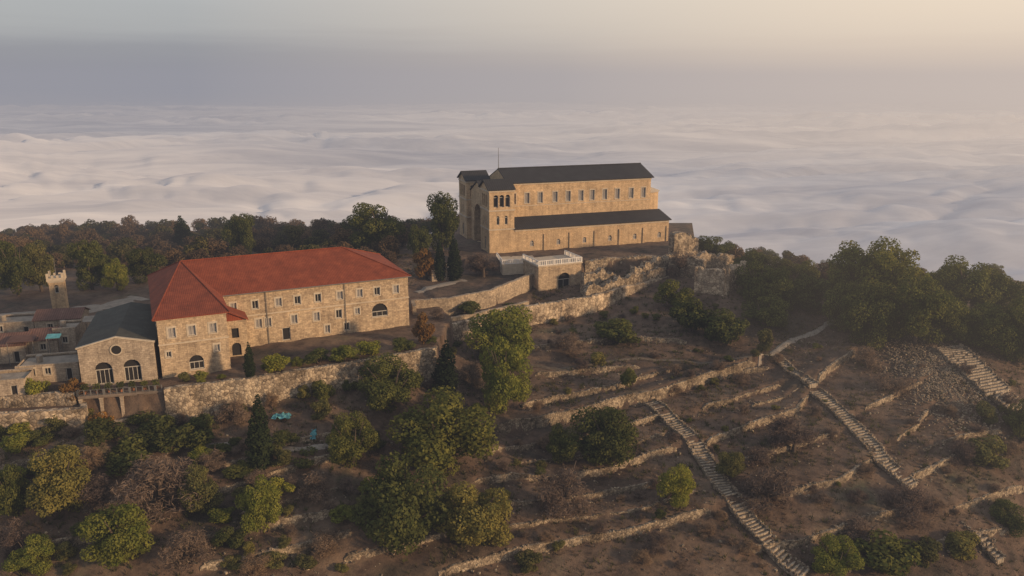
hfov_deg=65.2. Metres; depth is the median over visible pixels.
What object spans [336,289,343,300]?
window
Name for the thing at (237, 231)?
oak tree
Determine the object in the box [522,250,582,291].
arched lodge
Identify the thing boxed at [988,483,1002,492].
bare bush
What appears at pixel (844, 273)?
pine tree
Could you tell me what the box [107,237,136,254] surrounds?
woodland tree
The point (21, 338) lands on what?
awning
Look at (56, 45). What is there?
sky
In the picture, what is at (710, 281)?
ruined wall
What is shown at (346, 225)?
oak tree
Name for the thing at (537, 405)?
bare bush
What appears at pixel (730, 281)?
ruined wall
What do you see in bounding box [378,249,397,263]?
woodland tree
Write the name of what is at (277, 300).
window
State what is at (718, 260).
ruined wall
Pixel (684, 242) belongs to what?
ruined wall
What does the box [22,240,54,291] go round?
olive tree
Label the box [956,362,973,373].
bare bush
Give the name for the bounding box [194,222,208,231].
woodland tree
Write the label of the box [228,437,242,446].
shrub
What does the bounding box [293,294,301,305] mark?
window
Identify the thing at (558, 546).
shrub
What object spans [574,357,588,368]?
bare bush
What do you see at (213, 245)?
woodland tree
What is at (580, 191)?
clerestory window
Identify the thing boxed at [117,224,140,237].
woodland tree
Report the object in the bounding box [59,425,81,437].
bare bush
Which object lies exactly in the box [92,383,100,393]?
potted plant
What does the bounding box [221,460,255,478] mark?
shrub
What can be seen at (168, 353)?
window
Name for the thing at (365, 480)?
shrub
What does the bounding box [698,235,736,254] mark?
oak tree
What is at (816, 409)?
bare bush
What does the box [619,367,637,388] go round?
shrub
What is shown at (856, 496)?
bare bush
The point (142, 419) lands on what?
shrub
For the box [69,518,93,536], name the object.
shrub
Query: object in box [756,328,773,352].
shrub
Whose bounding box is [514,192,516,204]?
clerestory window
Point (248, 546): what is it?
shrub
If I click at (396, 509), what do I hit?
oak tree
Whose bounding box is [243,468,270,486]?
bare bush
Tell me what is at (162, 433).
shrub
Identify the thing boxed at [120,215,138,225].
woodland tree
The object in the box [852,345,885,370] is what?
bare bush
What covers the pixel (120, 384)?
potted plant
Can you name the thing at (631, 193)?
clerestory window
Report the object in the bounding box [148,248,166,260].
woodland tree
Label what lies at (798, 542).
terrace wall
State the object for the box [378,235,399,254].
woodland tree
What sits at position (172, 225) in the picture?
woodland tree
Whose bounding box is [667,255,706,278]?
ruined wall
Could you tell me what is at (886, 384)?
bare bush
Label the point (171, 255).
woodland tree
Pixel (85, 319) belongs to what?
awning
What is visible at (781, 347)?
path
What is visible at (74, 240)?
woodland tree
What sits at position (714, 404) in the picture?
terrace wall
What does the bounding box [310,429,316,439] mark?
tarpaulin
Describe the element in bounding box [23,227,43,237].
woodland tree
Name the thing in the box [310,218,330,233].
woodland tree
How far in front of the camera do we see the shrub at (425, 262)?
194.75 m
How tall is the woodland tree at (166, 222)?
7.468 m
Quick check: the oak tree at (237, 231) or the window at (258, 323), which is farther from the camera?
the oak tree at (237, 231)
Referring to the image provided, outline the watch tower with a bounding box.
[45,258,68,308]
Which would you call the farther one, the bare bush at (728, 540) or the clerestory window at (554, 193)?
the clerestory window at (554, 193)
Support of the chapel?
on the hillside
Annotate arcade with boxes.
[76,382,161,423]
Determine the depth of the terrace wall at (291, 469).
122.65 m
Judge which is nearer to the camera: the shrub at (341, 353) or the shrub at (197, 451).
the shrub at (197, 451)
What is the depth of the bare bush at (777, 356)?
165.24 m
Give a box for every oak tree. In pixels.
[0,240,34,296]
[0,463,30,516]
[67,239,112,289]
[124,246,166,283]
[221,213,255,254]
[325,410,380,467]
[339,214,358,236]
[347,202,406,247]
[349,450,450,555]
[355,352,421,412]
[385,385,498,478]
[406,224,432,254]
[426,191,459,250]
[546,422,579,464]
[570,406,638,466]
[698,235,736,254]
[729,248,767,271]
[734,260,782,302]
[740,294,788,327]
[758,265,808,311]
[784,259,820,282]
[791,273,830,314]
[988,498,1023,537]
[1001,399,1023,438]
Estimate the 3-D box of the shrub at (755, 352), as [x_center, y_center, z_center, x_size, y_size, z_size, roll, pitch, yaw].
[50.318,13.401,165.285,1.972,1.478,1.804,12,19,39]
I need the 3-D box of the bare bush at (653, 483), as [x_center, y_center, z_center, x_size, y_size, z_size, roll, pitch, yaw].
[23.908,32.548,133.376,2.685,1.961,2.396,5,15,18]
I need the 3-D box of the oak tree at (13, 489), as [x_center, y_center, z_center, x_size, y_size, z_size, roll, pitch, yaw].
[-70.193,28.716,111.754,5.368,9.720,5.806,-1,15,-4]
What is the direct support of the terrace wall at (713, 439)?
on the hillside
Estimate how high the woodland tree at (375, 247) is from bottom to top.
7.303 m
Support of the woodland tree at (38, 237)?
on the hillside
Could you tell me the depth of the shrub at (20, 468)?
116.53 m
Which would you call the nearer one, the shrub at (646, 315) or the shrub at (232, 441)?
the shrub at (232, 441)
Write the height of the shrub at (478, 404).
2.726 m
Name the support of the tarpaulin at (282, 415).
on the hillside
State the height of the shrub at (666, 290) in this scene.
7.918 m
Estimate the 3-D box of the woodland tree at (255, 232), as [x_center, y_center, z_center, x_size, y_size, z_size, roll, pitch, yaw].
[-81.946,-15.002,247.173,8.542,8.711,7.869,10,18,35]
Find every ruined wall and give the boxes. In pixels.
[580,267,615,292]
[582,266,665,296]
[630,255,670,273]
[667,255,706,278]
[668,231,697,254]
[694,251,734,268]
[694,266,725,295]
[723,260,750,295]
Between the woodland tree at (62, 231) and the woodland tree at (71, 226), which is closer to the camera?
the woodland tree at (62, 231)
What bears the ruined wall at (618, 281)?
on the hillside
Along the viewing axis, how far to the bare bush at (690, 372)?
158.67 m
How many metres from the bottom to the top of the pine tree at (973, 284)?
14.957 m
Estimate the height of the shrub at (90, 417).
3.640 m
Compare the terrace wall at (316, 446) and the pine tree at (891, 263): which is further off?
the pine tree at (891, 263)
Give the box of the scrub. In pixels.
[0,253,1023,575]
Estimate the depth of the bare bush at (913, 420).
147.92 m
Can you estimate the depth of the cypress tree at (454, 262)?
194.09 m
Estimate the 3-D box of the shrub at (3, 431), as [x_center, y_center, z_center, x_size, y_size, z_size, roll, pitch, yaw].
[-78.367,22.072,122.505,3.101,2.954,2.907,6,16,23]
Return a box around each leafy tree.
[1,533,54,575]
[75,502,155,568]
[100,258,128,290]
[234,474,282,533]
[463,304,534,362]
[479,335,532,414]
[656,464,695,507]
[811,533,865,575]
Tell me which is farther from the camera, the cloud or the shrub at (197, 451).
the cloud
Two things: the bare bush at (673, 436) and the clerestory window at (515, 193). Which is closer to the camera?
the bare bush at (673, 436)
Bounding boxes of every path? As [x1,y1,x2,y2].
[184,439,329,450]
[413,279,466,292]
[524,356,751,370]
[758,315,835,366]
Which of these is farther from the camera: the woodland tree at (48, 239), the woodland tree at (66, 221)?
the woodland tree at (66, 221)
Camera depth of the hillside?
137.66 m
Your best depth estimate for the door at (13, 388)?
124.91 m
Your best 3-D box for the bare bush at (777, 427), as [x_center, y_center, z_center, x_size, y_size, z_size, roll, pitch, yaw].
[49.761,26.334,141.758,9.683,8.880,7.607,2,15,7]
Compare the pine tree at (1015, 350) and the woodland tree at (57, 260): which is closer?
the pine tree at (1015, 350)
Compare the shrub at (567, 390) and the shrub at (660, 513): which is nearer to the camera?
the shrub at (660, 513)
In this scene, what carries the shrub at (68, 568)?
on the hillside
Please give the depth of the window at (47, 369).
130.84 m
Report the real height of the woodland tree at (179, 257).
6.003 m
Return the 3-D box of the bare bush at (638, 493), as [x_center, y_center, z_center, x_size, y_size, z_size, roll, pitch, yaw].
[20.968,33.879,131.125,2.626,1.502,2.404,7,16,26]
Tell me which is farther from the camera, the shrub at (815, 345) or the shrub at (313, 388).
the shrub at (815, 345)
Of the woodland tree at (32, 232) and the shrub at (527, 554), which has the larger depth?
the woodland tree at (32, 232)
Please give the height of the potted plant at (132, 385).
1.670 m
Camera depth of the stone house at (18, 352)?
139.66 m
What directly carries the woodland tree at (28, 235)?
on the hillside
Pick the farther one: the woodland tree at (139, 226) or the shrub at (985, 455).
the woodland tree at (139, 226)
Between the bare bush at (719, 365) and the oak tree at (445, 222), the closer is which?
the bare bush at (719, 365)
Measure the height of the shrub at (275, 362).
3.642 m
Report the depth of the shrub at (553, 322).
181.43 m
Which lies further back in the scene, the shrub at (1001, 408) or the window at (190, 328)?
the shrub at (1001, 408)
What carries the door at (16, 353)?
in the stone house at (18, 352)
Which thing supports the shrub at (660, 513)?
on the hillside
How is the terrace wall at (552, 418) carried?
on the hillside
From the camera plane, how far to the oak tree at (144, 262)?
193.74 m
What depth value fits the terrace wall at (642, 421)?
142.31 m
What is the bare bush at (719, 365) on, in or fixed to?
on the hillside
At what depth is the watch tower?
167.54 m
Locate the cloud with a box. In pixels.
[0,88,1023,280]
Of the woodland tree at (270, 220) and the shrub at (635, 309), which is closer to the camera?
the shrub at (635, 309)
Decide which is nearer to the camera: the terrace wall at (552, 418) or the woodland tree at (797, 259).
the terrace wall at (552, 418)
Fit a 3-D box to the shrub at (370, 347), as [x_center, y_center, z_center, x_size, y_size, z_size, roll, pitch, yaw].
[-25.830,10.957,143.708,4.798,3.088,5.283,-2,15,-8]
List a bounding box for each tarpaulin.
[271,412,290,419]
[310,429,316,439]
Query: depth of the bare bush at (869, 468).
137.59 m
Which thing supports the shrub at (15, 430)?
on the hillside
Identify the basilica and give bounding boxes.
[457,148,671,252]
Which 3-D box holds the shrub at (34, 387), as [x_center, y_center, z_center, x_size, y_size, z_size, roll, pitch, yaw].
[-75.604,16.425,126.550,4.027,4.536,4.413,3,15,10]
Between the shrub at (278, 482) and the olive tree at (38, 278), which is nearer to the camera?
the shrub at (278, 482)
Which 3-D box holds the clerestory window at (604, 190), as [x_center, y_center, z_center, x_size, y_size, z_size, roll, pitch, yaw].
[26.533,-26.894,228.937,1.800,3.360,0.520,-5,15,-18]
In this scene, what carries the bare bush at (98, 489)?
on the hillside
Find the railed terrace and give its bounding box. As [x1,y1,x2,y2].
[496,253,533,274]
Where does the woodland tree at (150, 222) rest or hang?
on the hillside
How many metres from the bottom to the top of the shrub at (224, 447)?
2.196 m
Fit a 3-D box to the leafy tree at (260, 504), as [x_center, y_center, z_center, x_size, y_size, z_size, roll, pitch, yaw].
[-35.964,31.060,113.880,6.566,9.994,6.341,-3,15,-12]
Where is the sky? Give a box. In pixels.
[0,0,1023,90]
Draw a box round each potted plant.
[80,384,88,394]
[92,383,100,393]
[104,382,112,391]
[116,381,124,391]
[127,380,135,390]
[139,380,147,389]
[151,378,159,387]
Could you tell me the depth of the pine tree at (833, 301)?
175.83 m
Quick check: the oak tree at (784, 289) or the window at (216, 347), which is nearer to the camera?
the window at (216, 347)
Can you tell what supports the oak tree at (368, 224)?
on the hillside
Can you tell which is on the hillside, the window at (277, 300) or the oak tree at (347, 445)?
the oak tree at (347, 445)
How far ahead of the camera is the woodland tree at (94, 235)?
239.43 m
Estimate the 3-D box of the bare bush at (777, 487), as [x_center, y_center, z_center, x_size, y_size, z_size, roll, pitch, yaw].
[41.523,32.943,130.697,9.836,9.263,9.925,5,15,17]
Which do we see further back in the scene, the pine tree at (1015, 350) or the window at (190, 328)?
the pine tree at (1015, 350)
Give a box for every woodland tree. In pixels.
[0,233,13,243]
[1,228,18,235]
[8,238,27,247]
[12,235,30,242]
[13,244,40,259]
[15,239,38,251]
[16,226,37,232]
[19,233,35,242]
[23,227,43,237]
[32,234,55,243]
[34,237,54,245]
[35,223,52,232]
[39,240,56,251]
[39,252,62,271]
[42,224,60,230]
[45,234,61,244]
[50,245,70,260]
[52,250,75,267]
[53,224,70,242]
[56,218,74,226]
[58,243,79,253]
[59,237,84,247]
[63,231,76,242]
[64,223,78,231]
[74,223,96,231]
[74,228,103,241]
[81,219,98,227]
[88,240,107,246]
[95,246,111,257]
[98,220,116,233]
[100,233,112,240]
[103,239,118,246]
[105,244,129,260]
[106,223,130,236]
[106,255,124,265]
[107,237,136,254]
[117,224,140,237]
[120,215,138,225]
[121,248,139,270]
[129,234,149,247]
[131,223,145,232]
[145,220,156,226]
[146,224,155,229]
[147,223,172,238]
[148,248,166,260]
[154,219,171,225]
[155,248,183,268]
[168,221,187,232]
[171,245,185,255]
[172,254,188,262]
[183,235,210,257]
[186,248,212,259]
[190,218,208,231]
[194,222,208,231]
[201,238,226,257]
[204,228,229,241]
[207,216,227,228]
[217,223,231,241]
[217,253,242,256]
[221,240,232,254]
[228,244,249,254]
[241,227,258,249]
[249,236,271,253]
[251,215,267,229]
[254,226,276,240]
[262,216,278,226]
[262,247,275,252]
[266,223,279,235]
[270,236,286,249]
[271,247,284,252]
[273,225,290,238]
[276,243,295,250]
[283,225,304,249]
[286,219,304,225]
[297,244,318,249]
[300,236,322,247]
[307,219,321,230]
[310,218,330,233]
[315,239,333,247]
[325,219,335,227]
[327,222,339,230]
[329,227,354,244]
[330,223,342,236]
[337,241,353,248]
[356,246,370,251]
[369,235,390,252]
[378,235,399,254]
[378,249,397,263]
[399,219,413,223]
[402,222,419,230]
[417,217,434,232]
[419,221,429,232]
[727,245,745,259]
[781,250,795,263]
[792,254,811,265]
[814,261,838,284]
[987,267,1004,273]
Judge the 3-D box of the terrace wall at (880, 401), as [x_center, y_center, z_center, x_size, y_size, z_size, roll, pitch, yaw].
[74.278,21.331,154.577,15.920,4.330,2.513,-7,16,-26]
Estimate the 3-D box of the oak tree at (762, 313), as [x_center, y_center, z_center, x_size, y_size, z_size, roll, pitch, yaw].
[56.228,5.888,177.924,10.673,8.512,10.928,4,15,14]
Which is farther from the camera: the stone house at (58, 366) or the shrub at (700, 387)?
the shrub at (700, 387)
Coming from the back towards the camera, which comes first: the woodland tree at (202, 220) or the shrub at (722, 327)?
the woodland tree at (202, 220)
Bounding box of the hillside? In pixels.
[0,223,1023,575]
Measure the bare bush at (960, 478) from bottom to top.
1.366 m
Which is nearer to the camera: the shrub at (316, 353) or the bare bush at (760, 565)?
the bare bush at (760, 565)
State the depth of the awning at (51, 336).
138.18 m
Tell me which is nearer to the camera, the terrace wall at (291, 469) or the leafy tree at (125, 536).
the leafy tree at (125, 536)
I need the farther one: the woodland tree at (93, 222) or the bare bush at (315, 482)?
the woodland tree at (93, 222)
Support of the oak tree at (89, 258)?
on the hillside
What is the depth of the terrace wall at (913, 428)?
147.93 m
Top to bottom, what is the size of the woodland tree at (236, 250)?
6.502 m
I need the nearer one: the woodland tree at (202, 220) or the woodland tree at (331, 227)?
the woodland tree at (331, 227)
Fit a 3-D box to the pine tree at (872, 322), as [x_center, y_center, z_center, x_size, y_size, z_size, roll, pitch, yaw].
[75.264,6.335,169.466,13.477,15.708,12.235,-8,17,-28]
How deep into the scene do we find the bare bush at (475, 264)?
199.30 m
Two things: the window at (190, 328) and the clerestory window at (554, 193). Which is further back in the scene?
the clerestory window at (554, 193)
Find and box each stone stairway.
[643,398,809,575]
[773,357,818,387]
[809,387,918,488]
[932,343,1023,413]
[961,518,1005,564]
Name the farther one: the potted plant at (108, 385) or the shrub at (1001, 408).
the shrub at (1001, 408)
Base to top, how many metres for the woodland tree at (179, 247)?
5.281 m
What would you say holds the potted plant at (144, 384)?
on the arcade
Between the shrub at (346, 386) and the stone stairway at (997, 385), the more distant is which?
the stone stairway at (997, 385)
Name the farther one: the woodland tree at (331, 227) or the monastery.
the woodland tree at (331, 227)
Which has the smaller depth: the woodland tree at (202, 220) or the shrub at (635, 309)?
the shrub at (635, 309)
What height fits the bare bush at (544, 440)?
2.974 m
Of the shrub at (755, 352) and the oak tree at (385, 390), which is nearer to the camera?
the oak tree at (385, 390)
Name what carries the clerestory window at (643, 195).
in the basilica
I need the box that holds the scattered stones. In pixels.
[5,269,1023,575]
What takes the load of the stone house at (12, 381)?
on the hillside
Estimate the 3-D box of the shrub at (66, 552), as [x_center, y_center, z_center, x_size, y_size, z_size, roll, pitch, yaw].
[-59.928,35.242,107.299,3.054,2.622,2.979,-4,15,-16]
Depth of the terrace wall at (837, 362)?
163.68 m
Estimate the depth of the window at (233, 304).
146.30 m
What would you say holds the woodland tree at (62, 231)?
on the hillside
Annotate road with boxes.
[0,296,149,314]
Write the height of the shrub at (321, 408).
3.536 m
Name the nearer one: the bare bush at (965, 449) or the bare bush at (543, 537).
the bare bush at (543, 537)
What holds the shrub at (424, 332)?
on the hillside
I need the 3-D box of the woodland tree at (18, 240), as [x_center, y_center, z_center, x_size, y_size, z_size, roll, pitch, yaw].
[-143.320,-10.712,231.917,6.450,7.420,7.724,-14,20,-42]
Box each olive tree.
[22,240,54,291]
[24,443,91,517]
[176,463,224,512]
[433,481,513,546]
[714,451,746,478]
[765,255,796,280]
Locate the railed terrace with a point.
(509, 265)
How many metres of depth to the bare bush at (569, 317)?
182.64 m
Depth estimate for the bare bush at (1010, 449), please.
145.42 m
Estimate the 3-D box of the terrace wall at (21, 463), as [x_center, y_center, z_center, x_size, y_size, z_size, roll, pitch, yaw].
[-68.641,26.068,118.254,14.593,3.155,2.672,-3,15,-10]
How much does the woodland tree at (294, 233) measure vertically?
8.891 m
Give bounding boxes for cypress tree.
[172,215,195,246]
[242,341,255,377]
[244,394,273,471]
[431,339,459,394]
[433,240,446,280]
[446,236,463,280]
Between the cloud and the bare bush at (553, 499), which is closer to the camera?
the bare bush at (553, 499)
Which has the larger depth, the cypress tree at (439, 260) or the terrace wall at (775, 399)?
the cypress tree at (439, 260)
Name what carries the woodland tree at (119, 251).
on the hillside
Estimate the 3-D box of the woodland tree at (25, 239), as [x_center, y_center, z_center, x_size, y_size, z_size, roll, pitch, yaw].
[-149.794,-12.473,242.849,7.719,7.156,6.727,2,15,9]
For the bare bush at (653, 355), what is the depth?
167.61 m
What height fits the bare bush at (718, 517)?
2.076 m
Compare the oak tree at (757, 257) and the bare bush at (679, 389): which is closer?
the bare bush at (679, 389)
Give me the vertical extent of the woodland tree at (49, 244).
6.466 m
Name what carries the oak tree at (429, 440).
on the hillside
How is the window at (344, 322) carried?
in the monastery
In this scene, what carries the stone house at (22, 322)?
on the hillside
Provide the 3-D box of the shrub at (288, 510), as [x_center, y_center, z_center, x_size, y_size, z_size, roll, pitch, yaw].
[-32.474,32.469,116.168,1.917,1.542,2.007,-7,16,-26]
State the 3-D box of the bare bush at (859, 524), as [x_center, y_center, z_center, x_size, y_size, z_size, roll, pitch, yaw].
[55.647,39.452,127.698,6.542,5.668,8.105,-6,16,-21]
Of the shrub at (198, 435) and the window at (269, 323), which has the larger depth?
the window at (269, 323)
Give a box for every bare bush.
[0,516,44,557]
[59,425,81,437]
[74,446,105,471]
[74,472,120,512]
[109,452,207,524]
[157,529,216,572]
[177,412,187,424]
[195,448,230,471]
[214,398,252,425]
[238,552,272,575]
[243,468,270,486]
[265,393,278,407]
[279,473,299,488]
[284,523,297,535]
[296,469,334,511]
[308,527,341,558]
[428,307,445,318]
[457,359,482,386]
[464,251,500,276]
[498,460,511,471]
[531,400,543,410]
[532,462,593,522]
[534,436,549,449]
[538,530,555,543]
[550,331,587,358]
[565,315,574,322]
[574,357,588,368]
[594,520,607,532]
[630,549,652,564]
[633,489,647,498]
[643,540,668,555]
[647,477,660,487]
[648,529,669,545]
[649,351,661,358]
[667,249,692,276]
[667,433,680,440]
[668,383,683,393]
[670,364,681,373]
[674,560,682,569]
[685,369,694,377]
[697,521,716,537]
[710,360,726,370]
[715,510,728,520]
[724,535,738,545]
[733,372,750,383]
[736,540,760,554]
[738,464,798,519]
[742,445,774,469]
[758,563,767,568]
[765,411,820,452]
[769,353,784,361]
[804,403,822,416]
[808,483,818,492]
[812,493,835,504]
[824,426,840,438]
[843,512,882,545]
[846,487,870,503]
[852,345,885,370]
[856,414,865,420]
[856,462,877,478]
[866,372,915,396]
[876,482,944,532]
[907,418,921,424]
[925,496,947,511]
[937,404,957,414]
[940,465,952,474]
[945,437,977,469]
[949,412,959,418]
[951,508,960,515]
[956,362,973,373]
[956,476,965,482]
[973,423,987,432]
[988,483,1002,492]
[1001,393,1019,405]
[1002,439,1023,455]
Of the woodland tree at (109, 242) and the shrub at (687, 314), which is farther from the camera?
the woodland tree at (109, 242)
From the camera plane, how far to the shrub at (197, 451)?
122.03 m
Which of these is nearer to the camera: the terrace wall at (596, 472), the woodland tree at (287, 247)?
the terrace wall at (596, 472)
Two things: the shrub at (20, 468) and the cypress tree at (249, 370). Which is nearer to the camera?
the shrub at (20, 468)
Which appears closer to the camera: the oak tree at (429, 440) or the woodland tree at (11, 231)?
the oak tree at (429, 440)
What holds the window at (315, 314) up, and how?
in the monastery
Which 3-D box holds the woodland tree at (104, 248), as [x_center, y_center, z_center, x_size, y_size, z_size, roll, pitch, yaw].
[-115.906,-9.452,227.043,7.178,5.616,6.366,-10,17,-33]
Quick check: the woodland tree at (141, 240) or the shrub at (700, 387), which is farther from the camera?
the woodland tree at (141, 240)
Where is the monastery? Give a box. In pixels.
[147,247,411,378]
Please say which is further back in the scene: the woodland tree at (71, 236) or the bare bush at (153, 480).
the woodland tree at (71, 236)
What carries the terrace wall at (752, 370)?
on the hillside
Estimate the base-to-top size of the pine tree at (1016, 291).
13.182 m
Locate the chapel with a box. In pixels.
[75,302,160,386]
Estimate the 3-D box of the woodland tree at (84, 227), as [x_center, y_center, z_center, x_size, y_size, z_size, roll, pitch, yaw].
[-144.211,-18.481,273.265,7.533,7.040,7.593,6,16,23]
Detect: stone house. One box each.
[0,313,34,332]
[0,331,31,363]
[0,368,34,395]
[15,351,80,382]
[28,326,61,353]
[32,307,90,332]
[52,319,83,351]
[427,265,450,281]
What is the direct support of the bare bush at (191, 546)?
on the hillside
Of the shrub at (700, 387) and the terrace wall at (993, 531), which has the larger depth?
the shrub at (700, 387)
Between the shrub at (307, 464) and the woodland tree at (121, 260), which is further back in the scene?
the woodland tree at (121, 260)
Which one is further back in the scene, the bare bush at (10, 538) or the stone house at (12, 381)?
the stone house at (12, 381)
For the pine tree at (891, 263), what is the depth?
175.11 m
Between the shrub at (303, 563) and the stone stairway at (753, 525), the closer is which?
the shrub at (303, 563)
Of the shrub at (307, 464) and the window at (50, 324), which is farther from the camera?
the window at (50, 324)
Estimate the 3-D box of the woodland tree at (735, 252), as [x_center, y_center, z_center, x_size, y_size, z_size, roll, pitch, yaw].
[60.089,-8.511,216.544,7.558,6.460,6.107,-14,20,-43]
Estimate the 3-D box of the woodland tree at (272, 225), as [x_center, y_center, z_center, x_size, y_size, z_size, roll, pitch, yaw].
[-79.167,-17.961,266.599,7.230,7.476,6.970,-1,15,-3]
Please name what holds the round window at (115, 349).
in the chapel
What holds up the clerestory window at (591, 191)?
in the basilica
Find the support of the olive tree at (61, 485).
on the hillside
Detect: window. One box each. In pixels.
[0,325,3,332]
[38,342,47,351]
[42,366,52,375]
[46,322,53,327]
[54,285,58,292]
[60,335,68,343]
[110,344,122,355]
[164,350,172,358]
[166,326,176,339]
[186,323,196,336]
[189,355,205,370]
[207,321,217,333]
[212,342,220,352]
[228,301,237,308]
[250,299,259,309]
[254,317,262,328]
[263,316,272,327]
[274,296,282,307]
[290,313,298,324]
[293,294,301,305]
[312,310,320,321]
[314,292,321,302]
[323,323,330,333]
[335,308,342,318]
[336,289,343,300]
[343,321,350,331]
[354,306,360,315]
[355,287,363,298]
[372,303,388,317]
[373,285,380,296]
[392,283,399,293]
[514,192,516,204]
[524,192,529,203]
[537,191,543,202]
[552,190,557,202]
[565,190,570,201]
[578,189,583,200]
[589,189,594,200]
[602,188,607,199]
[614,188,619,198]
[628,187,633,198]
[640,186,646,197]
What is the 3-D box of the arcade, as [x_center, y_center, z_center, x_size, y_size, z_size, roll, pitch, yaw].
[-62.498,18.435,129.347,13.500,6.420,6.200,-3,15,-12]
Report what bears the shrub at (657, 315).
on the hillside
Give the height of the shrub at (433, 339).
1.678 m
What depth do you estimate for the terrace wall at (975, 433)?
147.22 m
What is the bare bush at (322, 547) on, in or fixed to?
on the hillside
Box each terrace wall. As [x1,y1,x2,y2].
[0,449,95,469]
[17,527,151,552]
[80,490,176,513]
[171,506,344,561]
[174,458,246,475]
[200,529,351,574]
[210,454,335,504]
[239,486,340,514]
[272,427,374,445]
[343,532,448,564]
[438,508,710,575]
[472,446,680,489]
[492,414,664,454]
[494,359,755,432]
[507,490,698,528]
[509,480,663,513]
[520,369,678,408]
[520,432,668,464]
[532,335,686,351]
[534,365,639,379]
[656,366,768,380]
[702,384,781,413]
[705,395,810,445]
[741,458,872,506]
[743,432,837,465]
[748,508,903,553]
[751,384,800,406]
[817,350,855,384]
[863,380,927,413]
[897,409,937,446]
[911,452,964,481]
[923,428,1002,451]
[927,527,1008,555]
[952,485,1023,510]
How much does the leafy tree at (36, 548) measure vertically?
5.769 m
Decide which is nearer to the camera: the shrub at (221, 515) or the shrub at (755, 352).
the shrub at (221, 515)
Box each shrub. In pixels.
[0,425,10,438]
[0,432,31,453]
[7,421,34,435]
[13,466,27,476]
[24,378,50,394]
[24,430,54,446]
[25,446,63,474]
[39,415,67,433]
[53,541,77,560]
[58,377,87,401]
[61,562,76,575]
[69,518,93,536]
[81,416,129,446]
[87,411,114,424]
[88,408,93,415]
[100,433,152,476]
[125,410,173,433]
[136,414,194,453]
[177,372,190,381]
[177,413,214,448]
[187,445,213,463]
[194,370,208,378]
[196,377,205,381]
[207,507,234,522]
[208,443,232,455]
[211,526,247,548]
[216,374,225,378]
[220,555,243,570]
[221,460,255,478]
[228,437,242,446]
[231,484,254,502]
[242,541,255,555]
[260,353,289,372]
[261,551,288,569]
[266,477,295,500]
[269,444,281,456]
[270,449,291,466]
[272,429,299,446]
[278,534,291,548]
[281,505,293,516]
[287,446,317,468]
[290,356,304,366]
[294,553,317,570]
[296,384,310,398]
[302,347,329,364]
[310,399,331,419]
[311,381,317,396]
[312,380,335,400]
[328,504,354,523]
[330,345,359,361]
[334,563,348,572]
[341,379,353,390]
[351,494,369,515]
[352,381,358,389]
[355,340,380,354]
[357,476,377,491]
[370,439,386,450]
[392,337,416,351]
[411,311,434,343]
[412,247,435,278]
[425,336,436,343]
[433,499,451,512]
[450,346,456,354]
[458,300,480,313]
[468,402,487,417]
[512,458,520,465]
[514,548,543,573]
[534,460,546,467]
[534,466,545,474]
[549,318,557,324]
[552,539,565,551]
[563,387,571,394]
[569,327,577,333]
[590,352,606,366]
[592,318,641,342]
[599,310,608,318]
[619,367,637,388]
[629,306,638,313]
[641,312,648,318]
[652,313,660,320]
[653,279,694,306]
[655,508,665,518]
[669,297,714,332]
[696,384,704,389]
[702,308,750,345]
[710,377,719,384]
[713,444,719,450]
[721,425,728,431]
[723,355,733,361]
[750,349,759,356]
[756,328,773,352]
[771,405,780,409]
[812,343,822,348]
[853,528,922,575]
[913,535,942,567]
[945,530,979,560]
[966,434,1010,469]
[975,400,998,424]
[997,405,1004,411]
[1007,379,1016,385]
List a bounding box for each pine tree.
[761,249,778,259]
[821,281,857,331]
[824,240,884,300]
[839,282,905,349]
[851,236,932,308]
[880,275,964,343]
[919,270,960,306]
[931,301,971,340]
[932,255,1009,311]
[948,301,1019,354]
[969,268,1023,316]
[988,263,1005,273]
[994,295,1023,361]
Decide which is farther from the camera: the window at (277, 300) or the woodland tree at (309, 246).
the woodland tree at (309, 246)
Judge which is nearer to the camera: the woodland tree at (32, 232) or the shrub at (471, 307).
the shrub at (471, 307)
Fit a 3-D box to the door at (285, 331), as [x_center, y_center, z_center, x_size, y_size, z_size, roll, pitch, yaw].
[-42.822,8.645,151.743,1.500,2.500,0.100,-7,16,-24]
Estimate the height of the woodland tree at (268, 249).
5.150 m
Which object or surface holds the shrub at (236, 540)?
on the hillside
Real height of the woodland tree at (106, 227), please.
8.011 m
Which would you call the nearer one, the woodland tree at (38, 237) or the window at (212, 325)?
the window at (212, 325)
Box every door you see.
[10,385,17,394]
[13,351,20,362]
[65,368,72,379]
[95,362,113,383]
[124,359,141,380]
[282,327,290,339]
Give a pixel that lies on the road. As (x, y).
(99, 307)
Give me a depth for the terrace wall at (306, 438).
128.27 m
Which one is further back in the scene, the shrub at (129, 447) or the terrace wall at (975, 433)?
the terrace wall at (975, 433)
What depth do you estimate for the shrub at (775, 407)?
150.74 m
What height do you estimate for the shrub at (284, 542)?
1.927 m
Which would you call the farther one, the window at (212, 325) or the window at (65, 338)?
the window at (65, 338)
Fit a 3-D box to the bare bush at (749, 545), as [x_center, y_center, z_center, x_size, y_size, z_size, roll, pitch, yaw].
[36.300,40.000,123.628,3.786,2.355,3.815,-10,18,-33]
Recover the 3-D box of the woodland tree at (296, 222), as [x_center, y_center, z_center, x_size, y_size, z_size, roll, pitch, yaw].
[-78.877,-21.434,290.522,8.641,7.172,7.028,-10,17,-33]
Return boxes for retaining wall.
[0,391,77,407]
[0,401,88,437]
[164,346,436,422]
[411,273,532,314]
[451,301,528,322]
[452,275,670,340]
[583,252,693,272]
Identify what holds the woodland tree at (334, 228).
on the hillside
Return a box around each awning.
[6,334,37,365]
[45,333,63,352]
[82,315,94,328]
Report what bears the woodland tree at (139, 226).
on the hillside

